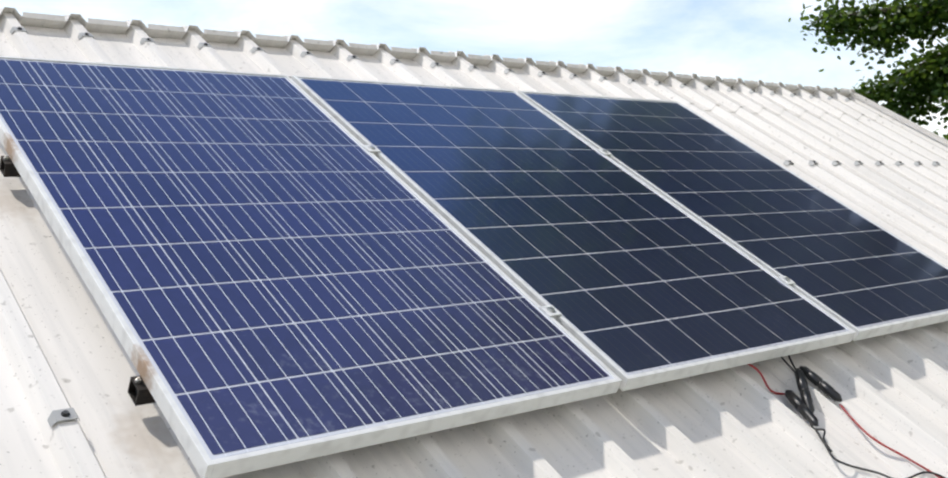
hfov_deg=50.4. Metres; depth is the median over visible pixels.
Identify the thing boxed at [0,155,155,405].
mounting rails
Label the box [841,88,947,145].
roof barge trim
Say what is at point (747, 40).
sky
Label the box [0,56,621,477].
solar panel
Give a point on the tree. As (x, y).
(906, 92)
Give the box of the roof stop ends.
[22,12,850,92]
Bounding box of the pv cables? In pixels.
[747,355,945,477]
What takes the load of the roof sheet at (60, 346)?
on the house walls
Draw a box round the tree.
[788,0,947,139]
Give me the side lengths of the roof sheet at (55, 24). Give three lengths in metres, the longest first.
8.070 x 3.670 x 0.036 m
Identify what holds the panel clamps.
attached to the mounting rails
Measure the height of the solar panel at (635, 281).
0.035 m
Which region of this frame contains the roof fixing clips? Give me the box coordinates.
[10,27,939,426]
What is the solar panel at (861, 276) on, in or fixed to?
on the mounting rails
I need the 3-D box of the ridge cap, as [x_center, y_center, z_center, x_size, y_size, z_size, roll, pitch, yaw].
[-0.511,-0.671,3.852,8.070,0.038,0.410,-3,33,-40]
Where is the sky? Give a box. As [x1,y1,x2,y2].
[0,0,947,137]
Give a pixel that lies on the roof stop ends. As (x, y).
(157, 27)
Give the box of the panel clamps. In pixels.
[362,145,794,319]
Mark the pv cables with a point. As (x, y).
(804, 407)
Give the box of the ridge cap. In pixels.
[0,8,893,121]
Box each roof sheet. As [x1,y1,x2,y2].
[0,7,856,96]
[0,78,947,477]
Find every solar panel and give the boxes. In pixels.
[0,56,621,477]
[292,75,855,390]
[517,90,947,340]

